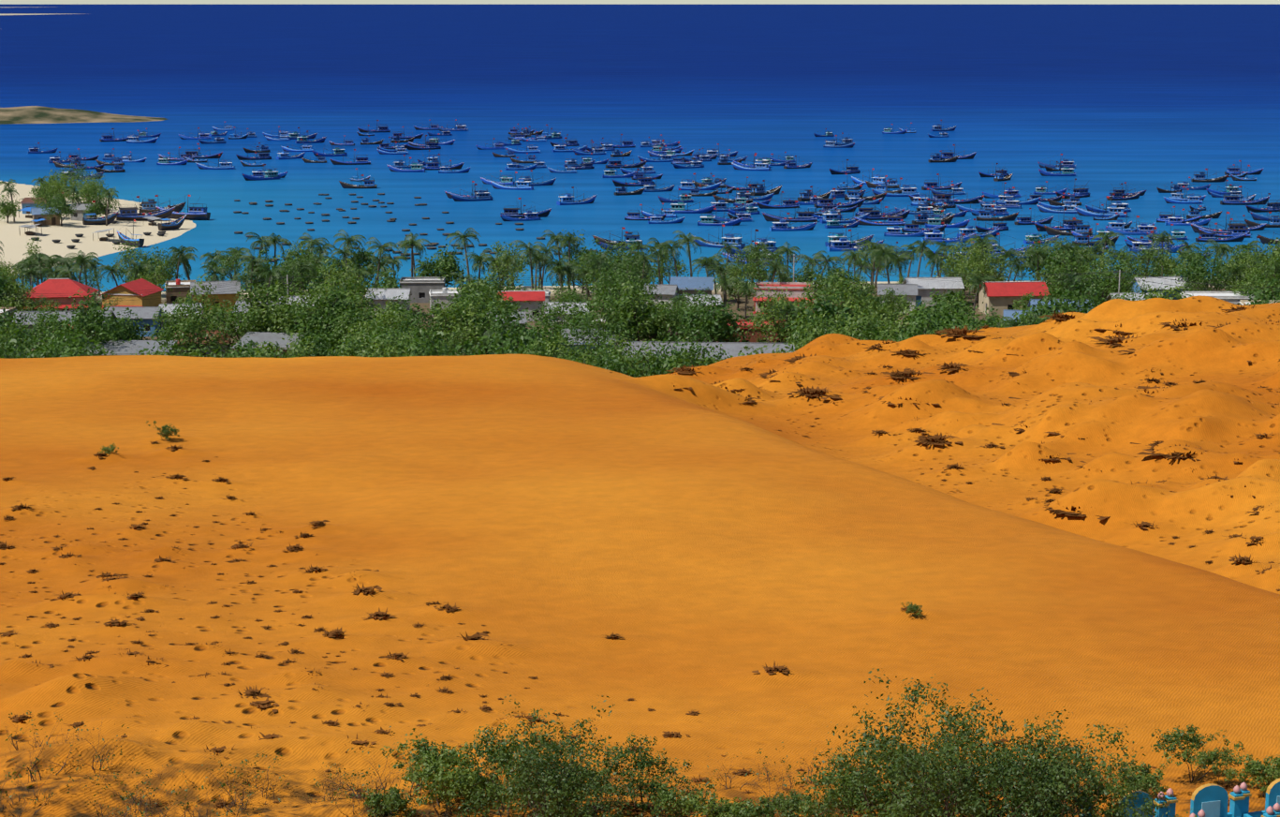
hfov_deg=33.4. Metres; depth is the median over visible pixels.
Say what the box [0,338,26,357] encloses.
tree
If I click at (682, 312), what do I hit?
tree
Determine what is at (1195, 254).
tree
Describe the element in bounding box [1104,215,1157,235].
boat
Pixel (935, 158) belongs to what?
boat
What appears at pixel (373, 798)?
shrub
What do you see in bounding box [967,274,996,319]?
palm
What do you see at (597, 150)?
boat
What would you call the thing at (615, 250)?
tree
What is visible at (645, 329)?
tree
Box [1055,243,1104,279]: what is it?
tree
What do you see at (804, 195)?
boat
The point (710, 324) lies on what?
tree
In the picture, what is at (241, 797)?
dry brush
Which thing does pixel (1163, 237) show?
palm
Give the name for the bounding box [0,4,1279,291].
sea
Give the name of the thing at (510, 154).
boat
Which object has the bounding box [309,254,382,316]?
tree
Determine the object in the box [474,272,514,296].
tree
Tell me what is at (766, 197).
boat
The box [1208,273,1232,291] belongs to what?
tree
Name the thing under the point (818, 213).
boat
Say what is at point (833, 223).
boat
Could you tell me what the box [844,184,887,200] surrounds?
boat
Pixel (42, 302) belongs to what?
tree
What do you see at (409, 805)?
dry brush
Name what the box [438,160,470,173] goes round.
boat
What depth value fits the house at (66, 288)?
396.95 m
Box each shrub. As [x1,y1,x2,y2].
[98,442,118,454]
[146,420,180,440]
[361,783,423,816]
[380,727,480,790]
[401,741,482,814]
[408,761,498,807]
[438,721,570,811]
[456,693,624,816]
[479,693,591,816]
[502,728,644,816]
[539,751,648,816]
[558,760,597,788]
[581,732,720,816]
[632,771,716,816]
[701,788,758,816]
[729,794,809,816]
[759,788,819,816]
[772,788,844,816]
[794,750,913,816]
[797,703,1000,816]
[812,673,1024,816]
[823,736,982,816]
[824,779,882,809]
[853,667,1013,816]
[889,751,989,815]
[897,704,1068,816]
[900,601,922,617]
[948,727,1137,816]
[968,708,1127,816]
[976,700,1197,816]
[991,752,1099,816]
[1072,755,1181,816]
[1117,751,1187,794]
[1150,723,1245,781]
[1189,746,1269,784]
[1234,750,1279,798]
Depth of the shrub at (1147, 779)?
57.28 m
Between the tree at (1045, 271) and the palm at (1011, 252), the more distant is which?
the palm at (1011, 252)
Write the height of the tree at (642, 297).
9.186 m
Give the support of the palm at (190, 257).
on the ground
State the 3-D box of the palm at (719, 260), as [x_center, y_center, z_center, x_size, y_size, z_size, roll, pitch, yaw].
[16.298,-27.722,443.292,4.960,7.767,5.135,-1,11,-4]
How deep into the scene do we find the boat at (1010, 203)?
635.88 m
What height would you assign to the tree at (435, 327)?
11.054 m
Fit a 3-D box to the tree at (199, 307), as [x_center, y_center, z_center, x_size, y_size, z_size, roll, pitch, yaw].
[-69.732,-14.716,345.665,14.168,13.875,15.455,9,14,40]
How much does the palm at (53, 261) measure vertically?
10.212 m
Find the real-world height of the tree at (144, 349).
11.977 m
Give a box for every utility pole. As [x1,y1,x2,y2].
[280,274,294,308]
[788,253,799,281]
[1113,269,1126,298]
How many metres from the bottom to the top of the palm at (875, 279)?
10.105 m
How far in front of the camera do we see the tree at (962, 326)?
295.84 m
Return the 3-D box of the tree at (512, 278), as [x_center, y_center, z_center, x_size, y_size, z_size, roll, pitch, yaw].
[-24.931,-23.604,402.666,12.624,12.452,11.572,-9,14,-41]
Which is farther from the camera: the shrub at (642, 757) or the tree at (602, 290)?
the tree at (602, 290)
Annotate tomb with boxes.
[1077,787,1206,816]
[1153,781,1279,816]
[1228,778,1279,816]
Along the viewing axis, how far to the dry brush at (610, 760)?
59.10 m
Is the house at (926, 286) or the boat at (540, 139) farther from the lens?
the boat at (540, 139)
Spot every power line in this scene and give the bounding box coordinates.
[0,276,281,294]
[0,281,287,302]
[5,275,281,294]
[15,275,293,296]
[82,280,283,299]
[281,254,788,278]
[283,260,787,283]
[287,254,794,279]
[293,255,793,280]
[307,260,794,285]
[792,260,1111,279]
[794,254,1116,276]
[794,255,1110,274]
[799,260,1120,282]
[803,255,1121,277]
[1116,270,1270,287]
[1117,276,1258,293]
[1121,270,1279,289]
[1125,276,1274,295]
[1126,270,1268,290]
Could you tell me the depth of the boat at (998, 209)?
614.24 m
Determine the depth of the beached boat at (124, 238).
535.23 m
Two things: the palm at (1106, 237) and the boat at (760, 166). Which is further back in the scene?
the boat at (760, 166)
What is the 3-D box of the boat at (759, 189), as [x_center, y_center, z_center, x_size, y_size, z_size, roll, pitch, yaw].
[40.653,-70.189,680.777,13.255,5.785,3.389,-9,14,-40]
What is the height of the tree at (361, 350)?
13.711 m
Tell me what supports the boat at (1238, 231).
on the sea
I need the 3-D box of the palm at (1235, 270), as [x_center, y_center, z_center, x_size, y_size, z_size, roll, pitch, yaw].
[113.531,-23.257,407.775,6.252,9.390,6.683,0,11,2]
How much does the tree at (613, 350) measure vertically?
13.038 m
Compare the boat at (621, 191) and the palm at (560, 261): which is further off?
the boat at (621, 191)
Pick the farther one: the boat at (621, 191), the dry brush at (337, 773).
the boat at (621, 191)
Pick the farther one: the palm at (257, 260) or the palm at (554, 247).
the palm at (554, 247)
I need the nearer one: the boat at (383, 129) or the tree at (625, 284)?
the tree at (625, 284)
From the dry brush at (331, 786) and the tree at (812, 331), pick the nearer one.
the dry brush at (331, 786)
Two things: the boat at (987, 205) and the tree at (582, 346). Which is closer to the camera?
the tree at (582, 346)
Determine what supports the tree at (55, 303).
on the ground
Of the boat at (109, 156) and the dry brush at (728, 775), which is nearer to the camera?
the dry brush at (728, 775)
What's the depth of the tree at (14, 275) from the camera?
395.85 m
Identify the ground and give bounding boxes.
[0,14,1279,816]
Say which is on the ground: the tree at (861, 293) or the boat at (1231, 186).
the tree at (861, 293)
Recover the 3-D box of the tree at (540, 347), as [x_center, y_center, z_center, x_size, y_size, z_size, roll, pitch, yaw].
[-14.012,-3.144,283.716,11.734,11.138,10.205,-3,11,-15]
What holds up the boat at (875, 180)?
on the sea
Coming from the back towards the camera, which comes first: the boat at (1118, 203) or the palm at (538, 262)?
the boat at (1118, 203)
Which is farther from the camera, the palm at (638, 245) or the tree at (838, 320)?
the palm at (638, 245)
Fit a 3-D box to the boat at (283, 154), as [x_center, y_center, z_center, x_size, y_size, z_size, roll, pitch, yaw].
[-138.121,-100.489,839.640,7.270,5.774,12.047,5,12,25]
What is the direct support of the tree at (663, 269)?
on the ground
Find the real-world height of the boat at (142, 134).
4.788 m
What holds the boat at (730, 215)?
on the sea
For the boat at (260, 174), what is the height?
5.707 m
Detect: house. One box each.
[0,307,17,324]
[12,309,116,342]
[20,197,47,214]
[22,278,99,310]
[30,206,61,225]
[70,203,95,220]
[82,339,176,355]
[100,278,163,309]
[104,306,162,336]
[159,302,202,332]
[164,279,195,303]
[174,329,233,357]
[190,279,240,312]
[232,300,280,331]
[232,331,307,356]
[279,294,319,308]
[365,288,411,316]
[399,276,445,303]
[428,287,460,315]
[485,310,526,332]
[497,290,544,321]
[520,289,550,315]
[544,301,589,330]
[560,328,616,353]
[620,340,802,366]
[643,283,679,309]
[669,276,714,298]
[683,294,722,316]
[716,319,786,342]
[752,281,814,313]
[877,283,917,312]
[902,277,964,306]
[976,280,1050,315]
[1002,308,1039,327]
[1027,298,1091,312]
[1104,292,1162,300]
[1129,276,1192,299]
[1179,291,1254,304]
[1238,299,1277,305]
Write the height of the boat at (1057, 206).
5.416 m
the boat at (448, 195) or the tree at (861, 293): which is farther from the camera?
the boat at (448, 195)
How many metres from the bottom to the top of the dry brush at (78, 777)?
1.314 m
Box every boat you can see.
[27,142,57,153]
[47,151,79,162]
[52,155,80,167]
[54,191,89,211]
[61,162,104,179]
[66,147,99,160]
[73,157,105,169]
[82,200,118,224]
[94,161,125,172]
[95,154,124,165]
[99,128,132,141]
[102,147,131,160]
[116,195,175,220]
[117,219,144,247]
[121,151,146,161]
[126,130,158,143]
[137,128,161,137]
[139,194,186,212]
[156,152,189,164]
[156,194,210,220]
[157,205,186,230]
[158,147,194,161]
[178,127,211,139]
[182,147,207,162]
[185,143,222,158]
[195,154,235,169]
[198,132,225,143]
[209,127,227,135]
[212,121,234,130]
[228,126,249,139]
[234,128,256,137]
[235,146,271,160]
[239,152,263,166]
[241,163,280,180]
[242,142,270,152]
[250,162,287,177]
[262,126,289,136]
[264,131,290,140]
[276,145,305,159]
[281,138,314,151]
[288,127,317,139]
[294,130,326,143]
[301,153,326,162]
[311,142,347,156]
[328,135,354,145]
[329,148,370,164]
[338,174,377,188]
[350,168,370,181]
[356,124,374,135]
[357,119,390,132]
[360,135,383,144]
[376,142,408,154]
[377,136,409,148]
[379,140,404,151]
[386,157,425,172]
[390,132,414,142]
[391,126,423,138]
[392,154,425,167]
[404,134,441,149]
[408,136,435,147]
[413,119,439,130]
[417,149,439,165]
[423,153,464,170]
[426,126,452,135]
[428,132,455,145]
[437,119,468,131]
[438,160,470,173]
[444,180,491,198]
[450,183,492,201]
[475,137,505,149]
[480,170,514,185]
[489,171,533,190]
[492,147,515,157]
[498,135,521,146]
[500,197,552,217]
[500,205,540,220]
[504,156,537,170]
[506,139,540,153]
[508,123,534,133]
[508,128,530,136]
[510,152,535,162]
[513,127,545,140]
[515,155,546,168]
[520,126,543,134]
[520,131,546,141]
[520,170,556,185]
[536,128,561,139]
[547,161,576,173]
[549,133,579,146]
[551,137,588,151]
[556,186,596,205]
[563,153,595,166]
[565,157,594,169]
[571,139,604,152]
[572,141,605,155]
[581,152,609,163]
[584,137,615,150]
[592,226,642,246]
[598,231,643,250]
[600,133,635,147]
[602,162,638,177]
[605,151,647,168]
[610,147,631,157]
[611,168,654,186]
[614,182,645,195]
[619,159,655,174]
[624,203,666,220]
[632,167,662,179]
[637,147,673,161]
[639,136,663,147]
[640,203,676,217]
[643,177,675,191]
[647,145,676,157]
[647,208,685,223]
[649,134,680,146]
[650,140,683,153]
[651,139,681,150]
[657,188,693,202]
[669,194,716,213]
[671,151,702,163]
[672,153,704,168]
[675,141,694,155]
[677,173,721,190]
[681,148,711,161]
[689,185,718,196]
[692,147,717,159]
[692,175,726,188]
[692,223,745,249]
[697,207,743,225]
[700,173,726,184]
[705,143,738,157]
[710,191,756,211]
[712,187,752,203]
[712,205,752,221]
[717,154,743,164]
[717,178,734,193]
[718,148,747,161]
[721,240,774,264]
[723,229,779,254]
[725,176,758,190]
[726,203,750,218]
[727,201,759,215]
[731,153,770,170]
[732,152,769,167]
[733,191,771,205]
[735,184,774,200]
[750,179,781,195]
[756,191,799,208]
[761,200,817,221]
[762,153,791,165]
[769,151,794,161]
[769,212,816,231]
[783,155,812,168]
[788,190,822,205]
[797,185,831,201]
[804,194,838,215]
[809,204,841,219]
[813,128,834,136]
[814,188,865,207]
[819,197,857,212]
[819,202,869,223]
[823,134,854,147]
[824,132,853,145]
[824,212,861,228]
[824,225,873,246]
[826,229,883,250]
[828,181,866,198]
[829,159,860,174]
[837,173,864,189]
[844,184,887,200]
[847,190,882,204]
[851,168,887,185]
[853,205,905,225]
[854,197,905,216]
[863,199,910,220]
[865,175,898,188]
[870,177,919,196]
[875,179,910,192]
[882,123,907,133]
[883,218,930,236]
[885,241,912,260]
[894,198,933,214]
[899,122,915,132]
[901,214,947,232]
[908,186,944,201]
[911,187,956,205]
[912,207,954,224]
[916,198,948,210]
[921,173,962,190]
[921,220,976,242]
[923,233,977,259]
[924,195,956,207]
[925,209,970,227]
[927,128,948,137]
[928,149,958,162]
[929,180,964,194]
[930,119,956,131]
[930,202,951,218]
[930,202,968,217]
[932,183,984,204]
[940,144,976,159]
[953,241,1002,262]
[956,194,996,211]
[956,218,1000,237]
[970,200,1008,215]
[974,214,1008,232]
[976,205,1019,220]
[978,162,1008,176]
[978,191,1021,208]
[981,182,1020,198]
[985,232,1033,255]
[993,169,1012,181]
[996,186,1041,205]
[1014,207,1053,224]
[1023,227,1059,243]
[1027,187,1063,201]
[1033,181,1067,194]
[1033,207,1083,231]
[1036,195,1077,213]
[1037,153,1075,168]
[1038,161,1075,176]
[1038,192,1078,208]
[1043,217,1092,235]
[1044,161,1064,171]
[1047,192,1081,205]
[1055,178,1089,198]
[1062,229,1108,251]
[1071,222,1112,239]
[1072,227,1118,246]
[1074,195,1127,217]
[1084,193,1131,212]
[1093,204,1120,220]
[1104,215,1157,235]
[1105,212,1155,231]
[1106,183,1141,200]
[1107,212,1132,227]
[1111,235,1161,259]
[1113,181,1147,196]
[1123,227,1174,247]
[1126,226,1172,241]
[1128,230,1188,252]
[1145,223,1187,239]
[1156,181,1181,192]
[1156,205,1201,222]
[1163,188,1202,204]
[1164,208,1211,225]
[1168,186,1206,200]
[1177,176,1211,190]
[1177,235,1210,257]
[1186,205,1222,219]
[1189,195,1206,210]
[1190,211,1250,234]
[1191,168,1229,182]
[1195,222,1247,242]
[1198,218,1250,237]
[1206,179,1238,194]
[1209,184,1243,197]
[1220,185,1270,205]
[1224,160,1264,175]
[1225,163,1248,176]
[1227,214,1266,230]
[1229,164,1256,180]
[1238,190,1256,201]
[1244,211,1279,227]
[1245,192,1279,212]
[1249,204,1279,220]
[1257,228,1279,244]
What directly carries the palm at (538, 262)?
on the ground
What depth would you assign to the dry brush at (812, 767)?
59.00 m
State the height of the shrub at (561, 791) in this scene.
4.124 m
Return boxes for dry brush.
[0,719,80,781]
[0,767,21,809]
[0,771,59,816]
[5,708,64,750]
[9,754,80,803]
[33,702,128,772]
[40,713,87,749]
[47,764,99,792]
[63,766,101,787]
[84,751,125,796]
[85,782,137,816]
[93,771,161,816]
[95,784,152,816]
[99,767,158,812]
[123,779,233,816]
[127,768,169,816]
[132,756,176,794]
[145,802,166,816]
[171,785,203,816]
[175,782,235,816]
[176,752,235,793]
[210,769,259,816]
[217,772,260,810]
[221,765,255,789]
[231,750,274,794]
[250,751,290,807]
[300,782,339,806]
[309,735,421,798]
[312,762,344,789]
[314,761,352,800]
[322,761,376,797]
[323,771,375,799]
[330,780,394,816]
[333,768,382,813]
[340,768,379,803]
[341,768,412,802]
[373,796,435,816]
[381,725,440,796]
[397,798,416,816]
[401,791,427,816]
[404,783,461,816]
[466,743,514,809]
[468,773,555,816]
[601,741,624,779]
[666,777,759,816]
[700,741,799,816]
[706,751,764,789]
[740,748,790,780]
[766,757,811,789]
[782,745,836,784]
[809,739,848,779]
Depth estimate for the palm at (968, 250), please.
427.20 m
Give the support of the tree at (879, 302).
on the ground
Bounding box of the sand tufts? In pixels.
[0,303,1279,816]
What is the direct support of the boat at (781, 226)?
on the sea
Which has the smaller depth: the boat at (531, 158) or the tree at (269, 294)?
the tree at (269, 294)
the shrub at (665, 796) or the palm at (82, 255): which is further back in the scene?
the palm at (82, 255)
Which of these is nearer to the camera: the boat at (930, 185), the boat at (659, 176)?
the boat at (930, 185)
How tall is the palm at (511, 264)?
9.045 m
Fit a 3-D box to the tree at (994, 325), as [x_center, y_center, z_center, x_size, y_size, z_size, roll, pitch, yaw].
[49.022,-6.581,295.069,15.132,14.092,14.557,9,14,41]
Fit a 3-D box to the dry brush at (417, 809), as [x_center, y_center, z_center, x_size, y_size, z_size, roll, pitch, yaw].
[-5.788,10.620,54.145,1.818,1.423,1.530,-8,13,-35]
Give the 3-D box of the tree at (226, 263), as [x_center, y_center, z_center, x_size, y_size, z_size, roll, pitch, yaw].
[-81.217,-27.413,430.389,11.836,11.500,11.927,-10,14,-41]
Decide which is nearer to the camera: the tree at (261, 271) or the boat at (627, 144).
the tree at (261, 271)
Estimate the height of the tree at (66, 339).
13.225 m
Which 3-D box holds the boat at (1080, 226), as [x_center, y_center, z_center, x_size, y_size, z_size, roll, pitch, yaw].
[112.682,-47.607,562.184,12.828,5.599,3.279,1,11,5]
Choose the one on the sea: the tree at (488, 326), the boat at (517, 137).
the boat at (517, 137)
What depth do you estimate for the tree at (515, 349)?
273.74 m
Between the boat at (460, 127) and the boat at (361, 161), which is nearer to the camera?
the boat at (361, 161)
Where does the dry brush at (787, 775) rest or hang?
on the ground
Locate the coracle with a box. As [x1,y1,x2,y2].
[426,246,436,250]
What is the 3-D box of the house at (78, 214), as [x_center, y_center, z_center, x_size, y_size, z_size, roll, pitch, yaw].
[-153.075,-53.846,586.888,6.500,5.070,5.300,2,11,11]
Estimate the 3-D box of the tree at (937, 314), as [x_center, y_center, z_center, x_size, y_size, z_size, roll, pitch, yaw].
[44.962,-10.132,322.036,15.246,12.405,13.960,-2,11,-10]
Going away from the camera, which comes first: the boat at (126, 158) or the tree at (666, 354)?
the tree at (666, 354)
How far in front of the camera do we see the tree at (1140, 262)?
419.04 m
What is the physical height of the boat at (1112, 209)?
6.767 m
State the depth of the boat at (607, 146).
883.70 m
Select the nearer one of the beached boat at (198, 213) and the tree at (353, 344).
the tree at (353, 344)
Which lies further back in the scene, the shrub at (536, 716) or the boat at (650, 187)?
the boat at (650, 187)
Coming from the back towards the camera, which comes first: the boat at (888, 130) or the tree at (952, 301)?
the boat at (888, 130)
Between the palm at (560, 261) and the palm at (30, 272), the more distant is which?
the palm at (560, 261)
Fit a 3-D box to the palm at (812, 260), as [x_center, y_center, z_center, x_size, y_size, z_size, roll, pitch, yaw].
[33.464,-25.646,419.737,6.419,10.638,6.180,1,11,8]
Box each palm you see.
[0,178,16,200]
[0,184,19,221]
[10,258,35,290]
[14,258,43,288]
[15,265,44,288]
[16,254,47,284]
[22,251,57,282]
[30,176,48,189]
[33,252,72,279]
[36,262,67,280]
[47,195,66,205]
[50,254,74,276]
[56,264,83,281]
[64,250,98,284]
[64,254,99,282]
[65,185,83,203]
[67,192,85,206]
[82,259,103,295]
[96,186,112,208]
[96,262,127,286]
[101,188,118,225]
[119,258,155,279]
[167,245,198,279]
[169,250,196,279]
[175,255,195,278]
[199,250,228,270]
[199,264,232,280]
[201,259,223,274]
[211,249,248,294]
[227,246,250,275]
[231,271,261,299]
[237,250,270,291]
[245,232,279,296]
[252,263,288,295]
[258,232,292,265]
[283,258,316,294]
[284,250,315,262]
[290,259,318,288]
[297,232,329,288]
[304,253,330,275]
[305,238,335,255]
[309,251,330,267]
[327,255,352,271]
[330,242,357,268]
[333,229,367,264]
[345,264,367,281]
[347,265,372,294]
[351,249,368,267]
[364,236,398,282]
[364,255,399,286]
[371,265,397,281]
[382,253,408,275]
[395,232,431,277]
[397,233,425,276]
[412,259,433,277]
[431,252,455,269]
[445,227,479,286]
[447,294,465,307]
[450,271,473,289]
[453,288,488,298]
[463,248,492,279]
[470,255,492,284]
[476,332,498,351]
[481,251,509,283]
[483,328,529,353]
[490,262,520,286]
[491,249,524,287]
[511,239,550,288]
[524,252,552,289]
[525,251,552,288]
[532,241,563,287]
[534,253,556,288]
[539,256,570,293]
[541,229,566,288]
[544,263,571,298]
[553,231,585,291]
[560,263,581,294]
[572,266,597,298]
[583,250,613,306]
[596,261,631,307]
[622,240,652,256]
[623,253,647,285]
[627,266,652,282]
[632,251,658,279]
[643,245,672,283]
[646,236,677,283]
[655,238,689,276]
[666,293,691,334]
[672,230,706,276]
[690,255,720,277]
[699,252,722,294]
[706,262,734,304]
[708,255,730,291]
[712,275,739,310]
[718,240,740,267]
[734,280,762,318]
[741,241,768,281]
[743,247,771,284]
[759,247,790,273]
[761,259,793,281]
[769,301,803,342]
[773,269,794,281]
[775,241,800,272]
[794,250,827,281]
[811,252,843,282]
[811,274,837,291]
[838,250,861,273]
[841,248,868,283]
[848,260,873,285]
[857,240,890,284]
[866,245,902,283]
[869,241,897,288]
[878,249,914,282]
[890,251,911,283]
[899,243,926,277]
[908,238,940,277]
[918,246,950,277]
[924,254,945,277]
[929,240,959,276]
[962,249,989,268]
[964,234,997,290]
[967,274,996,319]
[968,234,999,292]
[988,245,1023,273]
[997,312,1040,327]
[1003,255,1027,280]
[1006,260,1033,280]
[1023,246,1052,280]
[1045,236,1080,256]
[1053,250,1088,274]
[1059,271,1086,299]
[1064,244,1090,254]
[1072,250,1103,270]
[1087,243,1110,260]
[1088,256,1115,270]
[1090,230,1124,267]
[1107,245,1137,278]
[1134,244,1166,273]
[1144,231,1177,276]
[1144,253,1169,276]
[1177,239,1200,254]
[1179,250,1207,268]
[1204,238,1234,290]
[1211,242,1239,274]
[1214,259,1236,288]
[1219,263,1250,291]
[1224,251,1251,271]
[1233,240,1260,254]
[1245,255,1269,266]
[1258,262,1279,297]
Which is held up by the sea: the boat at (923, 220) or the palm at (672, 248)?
the boat at (923, 220)
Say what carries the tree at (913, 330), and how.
on the ground
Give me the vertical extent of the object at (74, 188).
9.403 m
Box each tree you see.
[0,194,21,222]
[0,256,20,281]
[0,263,22,307]
[0,263,29,300]
[0,280,50,310]
[0,307,37,353]
[0,308,29,336]
[0,310,29,353]
[0,323,38,358]
[0,328,78,358]
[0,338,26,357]
[1,328,83,357]
[8,236,78,287]
[8,340,64,358]
[16,303,88,349]
[19,317,100,357]
[23,334,83,357]
[25,305,104,353]
[26,330,108,356]
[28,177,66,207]
[28,294,53,310]
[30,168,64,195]
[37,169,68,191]
[37,285,132,345]
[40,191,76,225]
[40,298,61,310]
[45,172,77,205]
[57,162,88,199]
[62,295,140,346]
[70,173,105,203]
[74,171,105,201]
[75,266,107,299]
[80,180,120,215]
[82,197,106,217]
[93,307,153,343]
[100,294,122,309]
[109,238,156,284]
[119,246,187,294]
[125,251,180,285]
[126,256,176,294]
[130,346,171,354]
[133,341,168,354]
[143,291,232,356]
[146,343,195,355]
[147,317,203,355]
[155,274,249,350]
[160,342,210,356]
[175,296,191,303]
[188,343,236,357]
[200,311,221,324]
[203,293,280,353]
[209,246,263,291]
[216,280,295,334]
[219,338,254,357]
[223,336,282,357]
[235,284,309,337]
[236,342,280,357]
[237,248,294,297]
[240,337,301,357]
[246,338,287,357]
[253,283,279,300]
[253,340,278,357]
[255,260,315,300]
[257,278,338,340]
[258,276,299,296]
[266,348,308,357]
[270,240,332,274]
[274,256,310,294]
[276,237,318,268]
[283,275,377,338]
[283,289,376,341]
[287,329,321,356]
[288,273,369,348]
[291,249,340,292]
[291,318,340,355]
[298,329,339,356]
[306,256,362,294]
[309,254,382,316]
[321,304,378,352]
[325,288,391,341]
[325,326,371,355]
[328,336,381,355]
[332,241,397,281]
[332,333,396,356]
[337,346,380,356]
[338,303,417,344]
[339,329,400,356]
[340,320,410,353]
[350,319,431,356]
[355,297,439,346]
[355,322,413,347]
[359,264,407,300]
[367,326,426,354]
[368,315,470,356]
[369,293,450,342]
[370,337,414,356]
[376,309,445,348]
[382,295,412,321]
[382,303,427,329]
[393,331,451,355]
[400,333,441,356]
[407,299,488,353]
[407,320,501,355]
[409,240,468,289]
[422,281,501,342]
[433,278,524,328]
[433,323,471,355]
[440,340,457,355]
[446,294,506,337]
[446,309,508,355]
[450,338,500,355]
[453,327,515,355]
[457,276,519,309]
[461,288,516,311]
[470,250,545,296]
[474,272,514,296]
[478,240,529,288]
[483,300,589,353]
[494,315,569,358]
[497,324,576,359]
[500,340,537,354]
[512,313,573,353]
[522,326,605,367]
[522,339,557,356]
[529,284,603,334]
[545,283,640,338]
[548,311,593,336]
[549,281,582,302]
[550,249,611,296]
[550,300,635,357]
[554,352,581,362]
[561,228,617,289]
[563,250,598,293]
[563,291,588,302]
[564,336,645,367]
[564,339,617,370]
[569,257,639,313]
[575,356,601,367]
[577,265,656,321]
[578,256,649,294]
[578,335,669,377]
[579,341,643,377]
[580,344,618,366]
[584,350,643,377]
[589,286,686,340]
[591,275,621,308]
[593,279,682,341]
[595,251,676,308]
[596,238,648,265]
[606,241,657,282]
[606,333,644,371]
[607,340,666,377]
[629,338,667,371]
[632,289,677,340]
[642,332,732,373]
[642,348,690,373]
[643,324,678,341]
[643,329,719,372]
[645,342,699,365]
[652,251,690,284]
[655,324,680,341]
[657,294,750,341]
[662,353,722,373]
[664,283,746,341]
[668,347,705,361]
[671,300,700,335]
[714,259,744,296]
[717,249,767,281]
[718,263,764,309]
[730,342,794,357]
[741,282,812,342]
[743,242,798,284]
[755,337,770,342]
[765,288,793,317]
[778,258,827,294]
[779,274,860,324]
[779,282,865,342]
[780,282,871,341]
[783,303,856,352]
[786,315,849,352]
[789,297,881,351]
[791,268,810,281]
[794,264,898,327]
[795,335,812,348]
[802,266,860,300]
[808,311,853,334]
[815,264,865,299]
[823,261,853,279]
[840,300,892,334]
[845,300,885,339]
[851,235,894,285]
[853,274,876,294]
[853,330,883,339]
[854,322,894,340]
[855,283,877,302]
[861,291,882,307]
[863,298,901,328]
[863,316,898,341]
[870,287,915,329]
[873,294,924,338]
[879,300,959,341]
[886,291,909,320]
[893,273,904,283]
[895,299,979,340]
[897,299,962,341]
[897,318,982,339]
[898,287,975,332]
[921,289,976,317]
[931,288,976,312]
[933,235,986,294]
[935,290,983,326]
[936,253,959,276]
[940,264,969,290]
[949,306,989,329]
[951,243,1006,303]
[956,313,1008,330]
[962,303,1016,329]
[963,250,1013,294]
[982,289,1067,327]
[985,312,1000,324]
[1009,291,1034,309]
[1011,278,1098,324]
[1013,233,1056,277]
[1018,313,1039,324]
[1029,242,1088,287]
[1032,262,1073,298]
[1039,234,1089,270]
[1042,249,1105,299]
[1049,277,1126,311]
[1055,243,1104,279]
[1072,248,1137,301]
[1081,248,1153,297]
[1088,289,1105,304]
[1103,279,1134,296]
[1106,287,1147,300]
[1112,253,1150,289]
[1114,246,1170,284]
[1120,290,1146,300]
[1124,290,1164,300]
[1134,282,1174,299]
[1138,280,1193,300]
[1145,253,1178,276]
[1147,238,1196,276]
[1168,241,1226,291]
[1168,245,1235,291]
[1176,270,1211,293]
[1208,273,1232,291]
[1211,250,1265,291]
[1218,250,1267,291]
[1222,241,1258,274]
[1232,251,1279,299]
[1236,269,1279,299]
[1236,284,1279,304]
[1239,243,1279,280]
[1240,250,1279,298]
[1246,272,1279,305]
[1255,235,1279,265]
[1266,248,1279,260]
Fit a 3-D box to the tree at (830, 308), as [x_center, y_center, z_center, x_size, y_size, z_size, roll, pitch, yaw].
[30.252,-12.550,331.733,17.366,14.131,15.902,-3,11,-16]
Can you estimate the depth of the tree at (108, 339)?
339.13 m
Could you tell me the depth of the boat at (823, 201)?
637.84 m
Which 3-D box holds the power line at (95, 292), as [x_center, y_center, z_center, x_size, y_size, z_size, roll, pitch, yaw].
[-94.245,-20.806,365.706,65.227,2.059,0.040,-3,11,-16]
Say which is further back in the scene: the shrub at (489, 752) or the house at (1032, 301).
the house at (1032, 301)
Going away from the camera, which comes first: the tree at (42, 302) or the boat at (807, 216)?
the tree at (42, 302)
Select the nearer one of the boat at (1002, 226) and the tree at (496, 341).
the tree at (496, 341)
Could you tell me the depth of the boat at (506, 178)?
718.44 m
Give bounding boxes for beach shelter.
[18,206,35,218]
[18,224,38,234]
[19,223,42,235]
[31,218,45,226]
[92,228,114,240]
[144,216,161,225]
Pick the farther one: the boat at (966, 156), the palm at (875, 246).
the boat at (966, 156)
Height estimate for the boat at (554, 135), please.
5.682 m
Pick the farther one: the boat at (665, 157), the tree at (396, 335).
the boat at (665, 157)
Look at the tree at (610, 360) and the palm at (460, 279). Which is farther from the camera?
the palm at (460, 279)
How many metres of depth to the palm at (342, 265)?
432.25 m
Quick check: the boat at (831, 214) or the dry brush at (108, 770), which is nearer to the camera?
the dry brush at (108, 770)
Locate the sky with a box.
[0,0,1279,4]
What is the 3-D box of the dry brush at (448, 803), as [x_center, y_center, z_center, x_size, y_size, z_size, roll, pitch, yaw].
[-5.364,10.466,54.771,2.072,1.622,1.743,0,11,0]
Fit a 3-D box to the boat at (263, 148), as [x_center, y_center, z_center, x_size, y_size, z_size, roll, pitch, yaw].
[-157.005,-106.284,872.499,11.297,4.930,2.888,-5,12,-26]
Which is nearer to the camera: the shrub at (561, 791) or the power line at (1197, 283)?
the shrub at (561, 791)

